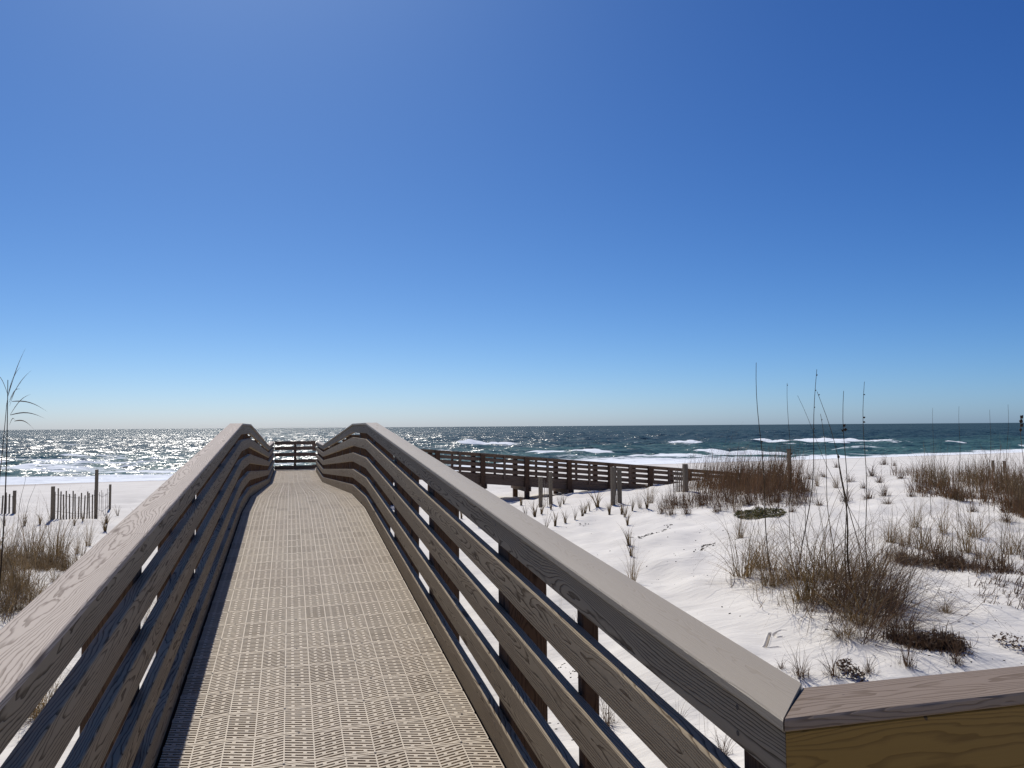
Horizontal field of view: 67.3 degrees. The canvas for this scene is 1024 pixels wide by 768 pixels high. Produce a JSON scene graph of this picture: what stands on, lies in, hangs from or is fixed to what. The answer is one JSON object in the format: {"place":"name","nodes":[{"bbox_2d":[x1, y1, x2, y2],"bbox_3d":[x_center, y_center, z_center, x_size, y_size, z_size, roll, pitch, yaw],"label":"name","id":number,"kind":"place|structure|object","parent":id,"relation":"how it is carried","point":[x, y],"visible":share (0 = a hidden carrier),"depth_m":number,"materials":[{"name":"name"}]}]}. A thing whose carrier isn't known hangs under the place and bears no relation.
{"place":"outdoors","nodes":[
{"label":"outdoors","id":0,"kind":"place"},
{"bbox_2d":[0,452,1023,767],"bbox_3d":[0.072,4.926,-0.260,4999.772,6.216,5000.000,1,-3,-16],"label":"sand","id":1,"kind":"structure","parent":0,"point":[742,620],"depth_m":12.47,"materials":[{"name":"sand"}]},
{"bbox_2d":[0,378,12,474],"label":"sea oat stalk","id":2,"kind":"object","parent":1,"relation":"on","point":[3,436],"visible":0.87,"depth_m":6.80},
{"bbox_2d":[1,490,16,513],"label":"sand fence","id":3,"kind":"object","parent":1,"relation":"on","point":[14,501],"visible":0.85,"depth_m":29.97,"materials":[{"name":"grey wood"}]},
{"bbox_2d":[1,503,42,552],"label":"grass tuft","id":4,"kind":"object","parent":1,"relation":"on","point":[15,535],"visible":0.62,"depth_m":17.38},
{"bbox_2d":[0,350,45,581],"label":"sea oat stalk","id":5,"kind":"object","parent":1,"relation":"on","point":[6,456],"visible":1,"depth_m":6.50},
{"bbox_2d":[0,554,59,612],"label":"grass tuft","id":6,"kind":"object","parent":1,"relation":"on","point":[14,601],"visible":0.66,"depth_m":10.18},
{"bbox_2d":[0,553,62,610],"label":"grass tuft","id":7,"kind":"object","parent":1,"relation":"on","point":[32,597],"visible":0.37,"depth_m":10.41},
{"bbox_2d":[0,510,64,563],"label":"grass tuft","id":8,"kind":"object","parent":1,"relation":"on","point":[13,540],"visible":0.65,"depth_m":13.86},
{"bbox_2d":[6,492,61,552],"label":"grass tuft","id":9,"kind":"object","parent":1,"relation":"on","point":[32,541],"visible":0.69,"depth_m":17.55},
{"bbox_2d":[0,533,71,599],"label":"grass tuft","id":10,"kind":"object","parent":1,"relation":"on","point":[23,573],"visible":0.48,"depth_m":11.10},
{"bbox_2d":[0,507,74,621],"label":"dry grass mat","id":11,"kind":"object","parent":1,"relation":"on","point":[12,583],"visible":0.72,"depth_m":10.86,"materials":[{"name":"plant"}]},
{"bbox_2d":[0,526,76,571],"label":"dry grass mat","id":12,"kind":"object","parent":1,"relation":"on","point":[32,555],"visible":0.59,"depth_m":14.46,"materials":[{"name":"plant"}]},
{"bbox_2d":[0,536,79,586],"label":"grass tuft","id":13,"kind":"object","parent":1,"relation":"on","point":[3,566],"visible":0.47,"depth_m":11.62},
{"bbox_2d":[15,497,75,551],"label":"grass tuft","id":14,"kind":"object","parent":1,"relation":"on","point":[41,543],"visible":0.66,"depth_m":17.66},
{"bbox_2d":[5,487,86,556],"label":"grass tuft","id":15,"kind":"object","parent":1,"relation":"on","point":[56,532],"visible":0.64,"depth_m":16.30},
{"bbox_2d":[18,654,80,737],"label":"grass tussock","id":16,"kind":"object","parent":1,"relation":"on","point":[35,712],"depth_m":6.33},
{"bbox_2d":[20,509,92,558],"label":"grass tuft","id":17,"kind":"object","parent":1,"relation":"on","point":[61,547],"visible":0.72,"depth_m":15.34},
{"bbox_2d":[46,556,76,582],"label":"grass tuft","id":18,"kind":"object","parent":1,"relation":"on","point":[59,573],"visible":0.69,"depth_m":12.34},
{"bbox_2d":[53,524,87,553],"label":"grass tuft","id":19,"kind":"object","parent":1,"relation":"on","point":[76,550],"visible":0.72,"depth_m":16.63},
{"bbox_2d":[44,533,101,560],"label":"grass tuft","id":20,"kind":"object","parent":1,"relation":"on","point":[76,559],"visible":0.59,"depth_m":14.95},
{"bbox_2d":[50,469,98,519],"bbox_3d":[-15.136,4.035,26.654,0.132,2.020,2.130,-1,-3,11],"label":"sand fence","id":21,"kind":"object","parent":1,"relation":"on","point":[53,497],"visible":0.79,"depth_m":26.70,"materials":[{"name":"grey wood"}]},
{"bbox_2d":[68,502,113,545],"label":"grass tuft","id":22,"kind":"object","parent":1,"relation":"on","point":[89,541],"visible":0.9,"depth_m":18.26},
{"bbox_2d":[95,517,110,531],"bbox_3d":[-12.040,4.064,22.583,0.506,0.546,0.522,-1,-3,7],"label":"grass sprout","id":23,"kind":"object","parent":1,"relation":"on","point":[105,527],"depth_m":22.58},
{"bbox_2d":[98,484,111,513],"bbox_3d":[-15.903,4.713,29.967,0.086,1.320,4.197,1,-3,-22],"label":"sand fence","id":24,"kind":"object","parent":1,"relation":"on","point":[110,485],"visible":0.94,"depth_m":30.95,"materials":[{"name":"grey wood"}]},
{"bbox_2d":[154,469,506,767],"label":"boardwalk","id":25,"kind":"structure","parent":1,"relation":"on","point":[317,645],"depth_m":4.51,"materials":[{"name":"beige perforated plastic grating"}]},
{"bbox_2d":[0,423,274,767],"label":"wooden railing","id":26,"kind":"object","parent":25,"relation":"attached to","point":[94,602],"visible":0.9,"depth_m":2.93,"materials":[{"name":"brown wood"}]},
{"bbox_2d":[274,441,315,469],"bbox_3d":[-8.216,2.829,29.130,1.491,1.330,0.150,1,-3,-16],"label":"wooden railing","id":27,"kind":"object","parent":25,"relation":"attached to","point":[295,454],"visible":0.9,"depth_m":29.08,"materials":[{"name":"brown wood"}]},
{"bbox_2d":[316,423,801,767],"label":"wooden railing","id":28,"kind":"object","parent":25,"relation":"attached to","point":[744,698],"visible":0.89,"depth_m":2.90,"materials":[{"name":"brown wood"}]},
{"bbox_2d":[784,666,1023,767],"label":"wooden railing","id":29,"kind":"object","parent":25,"relation":"attached to","point":[970,719],"visible":1,"depth_m":1.56,"materials":[{"name":"brown wood"}]},
{"bbox_2d":[315,467,628,493],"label":"side walkway","id":30,"kind":"structure","parent":1,"relation":"on","point":[523,488],"depth_m":34.89,"materials":[{"name":"brown wood"}]},
{"bbox_2d":[312,443,723,496],"bbox_3d":[1.192,4.250,36.417,20.650,3.162,0.270,1,-3,-16],"label":"wooden railing","id":31,"kind":"object","parent":30,"relation":"attached to","point":[515,492],"visible":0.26,"depth_m":36.39,"materials":[{"name":"brown wood"}]},
{"bbox_2d":[391,449,734,505],"bbox_3d":[2.379,4.159,34.920,19.200,3.162,0.270,1,-3,-16],"label":"wooden railing","id":32,"kind":"object","parent":30,"relation":"attached to","point":[484,479],"visible":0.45,"depth_m":34.73,"materials":[{"name":"brown wood"}]},
{"bbox_2d":[538,472,552,507],"bbox_3d":[1.319,4.277,30.097,0.160,1.550,1.996,-1,-3,15],"label":"sand fence","id":33,"kind":"object","parent":1,"relation":"on","point":[540,487],"visible":0.9,"depth_m":30.16,"materials":[{"name":"grey wood"}]},
{"bbox_2d":[586,485,604,507],"bbox_3d":[2.797,3.896,26.520,0.903,0.730,0.931,1,-3,-21],"label":"grass sprout","id":34,"kind":"object","parent":1,"relation":"on","point":[598,502],"depth_m":26.55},
{"bbox_2d":[599,697,620,726],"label":"weed","id":35,"kind":"object","parent":1,"relation":"on","point":[608,723],"visible":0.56,"depth_m":5.72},
{"bbox_2d":[610,467,621,505],"bbox_3d":[3.646,3.696,26.904,0.176,1.600,0.654,-3,-4,36],"label":"sand fence","id":36,"kind":"object","parent":1,"relation":"on","point":[618,493],"visible":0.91,"depth_m":26.96,"materials":[{"name":"grey wood"}]},
{"bbox_2d":[618,524,633,545],"bbox_3d":[2.349,3.051,15.714,0.324,0.503,0.360,-2,-4,29],"label":"grass sprout","id":37,"kind":"object","parent":1,"relation":"on","point":[628,540],"depth_m":15.69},
{"bbox_2d":[618,532,657,580],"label":"grass tuft","id":38,"kind":"object","parent":1,"relation":"on","point":[632,578],"visible":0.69,"depth_m":11.26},
{"bbox_2d":[640,480,659,503],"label":"grass tuft","id":39,"kind":"object","parent":1,"relation":"on","point":[652,501],"visible":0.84,"depth_m":27.04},
{"bbox_2d":[655,497,678,514],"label":"twig shrub","id":40,"kind":"object","parent":1,"relation":"on","point":[671,510],"visible":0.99,"depth_m":21.14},
{"bbox_2d":[673,464,687,491],"bbox_3d":[6.567,3.789,29.992,0.175,1.360,0.846,1,-3,-22],"label":"sand fence","id":41,"kind":"object","parent":1,"relation":"on","point":[684,471],"visible":0.9,"depth_m":29.74,"materials":[{"name":"grey wood"}]},
{"bbox_2d":[679,496,693,514],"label":"twig shrub","id":42,"kind":"object","parent":1,"relation":"on","point":[685,511],"visible":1,"depth_m":20.87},
{"bbox_2d":[712,728,735,754],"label":"weed","id":43,"kind":"object","parent":1,"relation":"on","point":[724,751],"visible":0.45,"depth_m":4.93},
{"bbox_2d":[662,509,798,578],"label":"grass tussock","id":44,"kind":"object","parent":1,"relation":"on","point":[747,570],"depth_m":10.74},
{"bbox_2d":[708,491,766,538],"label":"grass tuft","id":45,"kind":"object","parent":1,"relation":"on","point":[739,534],"visible":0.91,"depth_m":16.09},
{"bbox_2d":[656,464,818,511],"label":"twig scrub","id":46,"kind":"object","parent":1,"relation":"on","point":[709,497],"visible":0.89,"depth_m":22.94,"materials":[{"name":"plant"}]},
{"bbox_2d":[728,484,748,512],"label":"grass tuft","id":47,"kind":"object","parent":1,"relation":"on","point":[740,507],"visible":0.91,"depth_m":20.20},
{"bbox_2d":[735,485,759,504],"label":"twig shrub","id":48,"kind":"object","parent":1,"relation":"on","point":[745,497],"visible":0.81,"depth_m":22.38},
{"bbox_2d":[670,424,830,496],"bbox_3d":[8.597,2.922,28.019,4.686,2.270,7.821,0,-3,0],"label":"reed bank","id":49,"kind":"structure","parent":1,"relation":"on","point":[773,482],"depth_m":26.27,"materials":[{"name":"plant"}]},
{"bbox_2d":[695,484,816,572],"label":"grass tussock","id":50,"kind":"object","parent":1,"relation":"on","point":[759,545],"depth_m":11.21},
{"bbox_2d":[734,507,785,518],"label":"beach creeper","id":51,"kind":"object","parent":1,"relation":"on","point":[748,516],"visible":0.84,"depth_m":19.30,"materials":[{"name":"green plant"}]},
{"bbox_2d":[756,385,771,579],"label":"sea oat stalk","id":52,"kind":"object","parent":1,"relation":"on","point":[764,483],"visible":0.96,"depth_m":10.14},
{"bbox_2d":[678,521,866,591],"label":"grass tussock","id":53,"kind":"object","parent":1,"relation":"on","point":[771,575],"depth_m":10.02,"materials":[{"name":"plant"}]},
{"bbox_2d":[696,525,856,635],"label":"dead grass litter","id":54,"kind":"object","parent":1,"relation":"on","point":[782,601],"visible":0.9,"depth_m":8.37,"materials":[{"name":"plant"}]},
{"bbox_2d":[721,463,852,583],"bbox_3d":[3.677,1.796,10.170,2.336,1.638,2.533,-2,-4,29],"label":"grass tussock","id":55,"kind":"object","parent":1,"relation":"on","point":[790,551],"depth_m":10.25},
{"bbox_2d":[787,385,791,562],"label":"sea oat stalk","id":56,"kind":"object","parent":1,"relation":"on","point":[790,482],"visible":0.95,"depth_m":11.76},
{"bbox_2d":[778,634,818,679],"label":"weed","id":57,"kind":"object","parent":1,"relation":"on","point":[801,672],"visible":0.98,"depth_m":6.20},
{"bbox_2d":[800,478,813,568],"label":"sea oat stalk","id":58,"kind":"object","parent":1,"relation":"on","point":[805,521],"visible":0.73,"depth_m":9.52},
{"bbox_2d":[797,370,817,578],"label":"sea oat stalk","id":59,"kind":"object","parent":1,"relation":"on","point":[813,468],"visible":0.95,"depth_m":10.18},
{"bbox_2d":[692,461,942,610],"bbox_3d":[3.358,1.625,8.591,2.588,1.607,2.455,-2,-4,32],"label":"grass tussock","id":60,"kind":"object","parent":1,"relation":"on","point":[806,583],"depth_m":8.52,"materials":[{"name":"plant"}]},
{"bbox_2d":[820,414,835,564],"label":"sea oat stalk","id":61,"kind":"object","parent":1,"relation":"on","point":[826,491],"visible":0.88,"depth_m":9.90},
{"bbox_2d":[813,647,848,677],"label":"weed","id":62,"kind":"object","parent":1,"relation":"on","point":[830,671],"visible":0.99,"depth_m":6.19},
{"bbox_2d":[797,395,871,555],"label":"sea oat stalk","id":63,"kind":"object","parent":1,"relation":"on","point":[830,473],"visible":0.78,"depth_m":11.32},
{"bbox_2d":[768,589,907,649],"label":"grass tussock","id":64,"kind":"object","parent":1,"relation":"on","point":[846,624],"depth_m":6.96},
{"bbox_2d":[817,392,861,557],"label":"sea oat stalk","id":65,"kind":"object","parent":1,"relation":"on","point":[841,477],"visible":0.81,"depth_m":10.27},
{"bbox_2d":[739,471,941,585],"bbox_3d":[4.357,1.833,10.112,2.814,1.550,2.953,1,-3,-26],"label":"grass tussock","id":66,"kind":"object","parent":1,"relation":"on","point":[831,555],"depth_m":10.16,"materials":[{"name":"plant"}]},
{"bbox_2d":[842,391,847,577],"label":"sea oat stalk","id":67,"kind":"object","parent":1,"relation":"on","point":[844,429],"visible":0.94,"depth_m":9.21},
{"bbox_2d":[837,455,853,594],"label":"sea oat stalk","id":68,"kind":"object","parent":1,"relation":"on","point":[838,456],"visible":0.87,"depth_m":8.54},
{"bbox_2d":[837,480,859,501],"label":"twig shrub","id":69,"kind":"object","parent":1,"relation":"on","point":[849,491],"visible":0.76,"depth_m":21.30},
{"bbox_2d":[837,658,865,681],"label":"beach creeper","id":70,"kind":"object","parent":1,"relation":"on","point":[850,669],"visible":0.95,"depth_m":6.18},
{"bbox_2d":[752,549,970,653],"bbox_3d":[3.391,1.914,7.529,2.039,0.890,2.149,-2,-3,23],"label":"grass tussock","id":71,"kind":"object","parent":1,"relation":"on","point":[849,614],"depth_m":7.52,"materials":[{"name":"plant"}]},
{"bbox_2d":[863,382,868,579],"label":"sea oat stalk","id":72,"kind":"object","parent":1,"relation":"on","point":[866,479],"visible":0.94,"depth_m":9.74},
{"bbox_2d":[852,652,880,675],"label":"weed","id":73,"kind":"object","parent":1,"relation":"on","point":[868,669],"visible":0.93,"depth_m":6.20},
{"bbox_2d":[861,483,876,498],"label":"twig shrub","id":74,"kind":"object","parent":1,"relation":"on","point":[868,494],"visible":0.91,"depth_m":21.87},
{"bbox_2d":[864,456,878,475],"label":"twig shrub","id":75,"kind":"object","parent":1,"relation":"on","point":[870,473],"visible":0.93,"depth_m":32.89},
{"bbox_2d":[763,481,983,607],"bbox_3d":[4.002,1.690,8.972,2.598,1.417,2.738,-2,-3,20],"label":"grass tussock","id":76,"kind":"object","parent":1,"relation":"on","point":[859,559],"depth_m":8.91,"materials":[{"name":"plant"}]},
{"bbox_2d":[728,439,1023,661],"bbox_3d":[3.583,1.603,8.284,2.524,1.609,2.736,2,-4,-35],"label":"grass tussock","id":77,"kind":"object","parent":1,"relation":"on","point":[835,588],"depth_m":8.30,"materials":[{"name":"brown plant"}]},
{"bbox_2d":[873,471,892,495],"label":"twig shrub","id":78,"kind":"object","parent":1,"relation":"on","point":[884,491],"visible":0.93,"depth_m":22.67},
{"bbox_2d":[790,500,976,588],"bbox_3d":[4.865,1.927,9.964,2.625,1.148,2.501,-2,-4,27],"label":"grass tussock","id":79,"kind":"object","parent":1,"relation":"on","point":[882,561],"depth_m":9.90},
{"bbox_2d":[851,497,920,542],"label":"grass tuft","id":80,"kind":"object","parent":1,"relation":"on","point":[892,537],"visible":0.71,"depth_m":13.65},
{"bbox_2d":[803,562,1006,644],"bbox_3d":[3.713,1.975,7.343,1.788,0.697,1.938,-2,-3,20],"label":"grass tussock","id":81,"kind":"object","parent":1,"relation":"on","point":[912,622],"depth_m":7.25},
{"bbox_2d":[874,506,935,546],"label":"grass tuft","id":82,"kind":"object","parent":1,"relation":"on","point":[906,534],"visible":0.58,"depth_m":12.41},
{"bbox_2d":[880,484,935,527],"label":"grass tuft","id":83,"kind":"object","parent":1,"relation":"on","point":[918,519],"visible":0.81,"depth_m":14.50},
{"bbox_2d":[894,622,926,669],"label":"weed","id":84,"kind":"object","parent":1,"relation":"on","point":[907,664],"visible":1,"depth_m":6.30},
{"bbox_2d":[819,534,1003,627],"bbox_3d":[4.185,1.968,8.336,2.308,0.808,2.200,-2,-3,20],"label":"grass tussock","id":85,"kind":"object","parent":1,"relation":"on","point":[896,585],"depth_m":8.24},
{"bbox_2d":[905,480,920,496],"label":"twig shrub","id":86,"kind":"object","parent":1,"relation":"on","point":[912,491],"visible":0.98,"depth_m":21.96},
{"bbox_2d":[879,617,977,656],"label":"creeping vine","id":87,"kind":"object","parent":1,"relation":"on","point":[902,639],"visible":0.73,"depth_m":6.67,"materials":[{"name":"plant"}]},
{"bbox_2d":[930,410,933,506],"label":"sea oat stalk","id":88,"kind":"object","parent":1,"relation":"on","point":[932,463],"visible":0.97,"depth_m":16.56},
{"bbox_2d":[913,479,951,538],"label":"upright stems","id":89,"kind":"object","parent":1,"relation":"on","point":[944,516],"visible":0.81,"depth_m":13.40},
{"bbox_2d":[911,493,954,532],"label":"grass tuft","id":90,"kind":"object","parent":1,"relation":"on","point":[940,524],"visible":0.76,"depth_m":13.93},
{"bbox_2d":[906,628,962,647],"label":"beach creeper","id":91,"kind":"object","parent":1,"relation":"on","point":[930,636],"visible":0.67,"depth_m":6.73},
{"bbox_2d":[893,497,982,550],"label":"grass tuft","id":92,"kind":"object","parent":1,"relation":"on","point":[921,531],"visible":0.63,"depth_m":11.84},
{"bbox_2d":[903,508,973,562],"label":"grass tuft","id":93,"kind":"object","parent":1,"relation":"on","point":[929,540],"visible":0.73,"depth_m":11.33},
{"bbox_2d":[873,588,1021,670],"bbox_3d":[4.447,2.369,7.632,1.763,0.165,3.755,-2,-4,31],"label":"seaweed wrack","id":94,"kind":"object","parent":1,"relation":"on","point":[957,621],"visible":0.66,"depth_m":7.42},
{"bbox_2d":[879,531,1023,576],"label":"dry grass mat","id":95,"kind":"object","parent":1,"relation":"on","point":[986,565],"visible":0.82,"depth_m":10.62,"materials":[{"name":"plant"}]},
{"bbox_2d":[880,434,1023,493],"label":"brush thicket","id":96,"kind":"object","parent":1,"relation":"on","point":[993,473],"visible":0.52,"depth_m":28.62,"materials":[{"name":"plant"}]},
{"bbox_2d":[915,575,988,619],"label":"grass tussock","id":97,"kind":"object","parent":1,"relation":"on","point":[947,610],"depth_m":8.00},
{"bbox_2d":[914,515,989,558],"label":"grass tuft","id":98,"kind":"object","parent":1,"relation":"on","point":[952,537],"visible":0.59,"depth_m":10.99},
{"bbox_2d":[939,631,966,665],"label":"weed","id":99,"kind":"object","parent":1,"relation":"on","point":[954,658],"visible":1,"depth_m":6.34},
{"bbox_2d":[885,454,1023,517],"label":"brush thicket","id":100,"kind":"object","parent":1,"relation":"on","point":[1006,499],"visible":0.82,"depth_m":21.19,"materials":[{"name":"plant"}]},
{"bbox_2d":[897,436,1023,505],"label":"brush thicket","id":101,"kind":"object","parent":1,"relation":"on","point":[1013,477],"visible":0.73,"depth_m":24.21,"materials":[{"name":"brown plant"}]},
{"bbox_2d":[927,495,1014,553],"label":"grass tuft","id":102,"kind":"object","parent":1,"relation":"on","point":[968,542],"visible":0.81,"depth_m":11.74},
{"bbox_2d":[965,491,980,511],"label":"twig shrub","id":103,"kind":"object","parent":1,"relation":"on","point":[973,509],"visible":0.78,"depth_m":17.91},
{"bbox_2d":[931,490,1022,537],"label":"grass tuft","id":104,"kind":"object","parent":1,"relation":"on","point":[971,529],"visible":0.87,"depth_m":13.39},
{"bbox_2d":[951,515,1017,559],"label":"grass tuft","id":105,"kind":"object","parent":1,"relation":"on","point":[975,549],"visible":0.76,"depth_m":11.14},
{"bbox_2d":[957,516,1018,565],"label":"grass tuft","id":106,"kind":"object","parent":1,"relation":"on","point":[994,555],"visible":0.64,"depth_m":10.67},
{"bbox_2d":[961,502,1023,554],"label":"grass tuft","id":107,"kind":"object","parent":1,"relation":"on","point":[1012,552],"visible":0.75,"depth_m":11.59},
{"bbox_2d":[968,558,1023,608],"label":"twig scrub","id":108,"kind":"object","parent":1,"relation":"on","point":[1014,589],"visible":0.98,"depth_m":8.82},
{"bbox_2d":[974,517,1023,559],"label":"grass tuft","id":109,"kind":"object","parent":1,"relation":"on","point":[1015,544],"visible":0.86,"depth_m":11.11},
{"bbox_2d":[989,494,1023,522],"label":"twig shrub","id":110,"kind":"object","parent":1,"relation":"on","point":[1003,514],"visible":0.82,"depth_m":15.82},
{"bbox_2d":[1006,412,1008,521],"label":"sea oat stalk","id":111,"kind":"object","parent":1,"relation":"on","point":[1006,462],"visible":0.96,"depth_m":15.55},
{"bbox_2d":[992,632,1023,652],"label":"beach creeper","id":112,"kind":"object","parent":1,"relation":"on","point":[1011,636],"visible":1,"depth_m":6.83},
{"bbox_2d":[1019,415,1023,461],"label":"sea oat stalk","id":113,"kind":"object","parent":1,"relation":"on","point":[1021,421],"visible":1,"depth_m":13.54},
{"bbox_2d":[0,423,1023,484],"bbox_3d":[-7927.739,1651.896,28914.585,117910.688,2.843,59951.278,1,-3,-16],"label":"sea","id":114,"kind":"structure","parent":0,"point":[66,456],"depth_m":204.08,"materials":[{"name":"liquid"}]},
{"bbox_2d":[0,0,1023,429],"label":"sky","id":115,"kind":"structure","parent":0,"point":[214,213],"materials":[{"name":"blue"}]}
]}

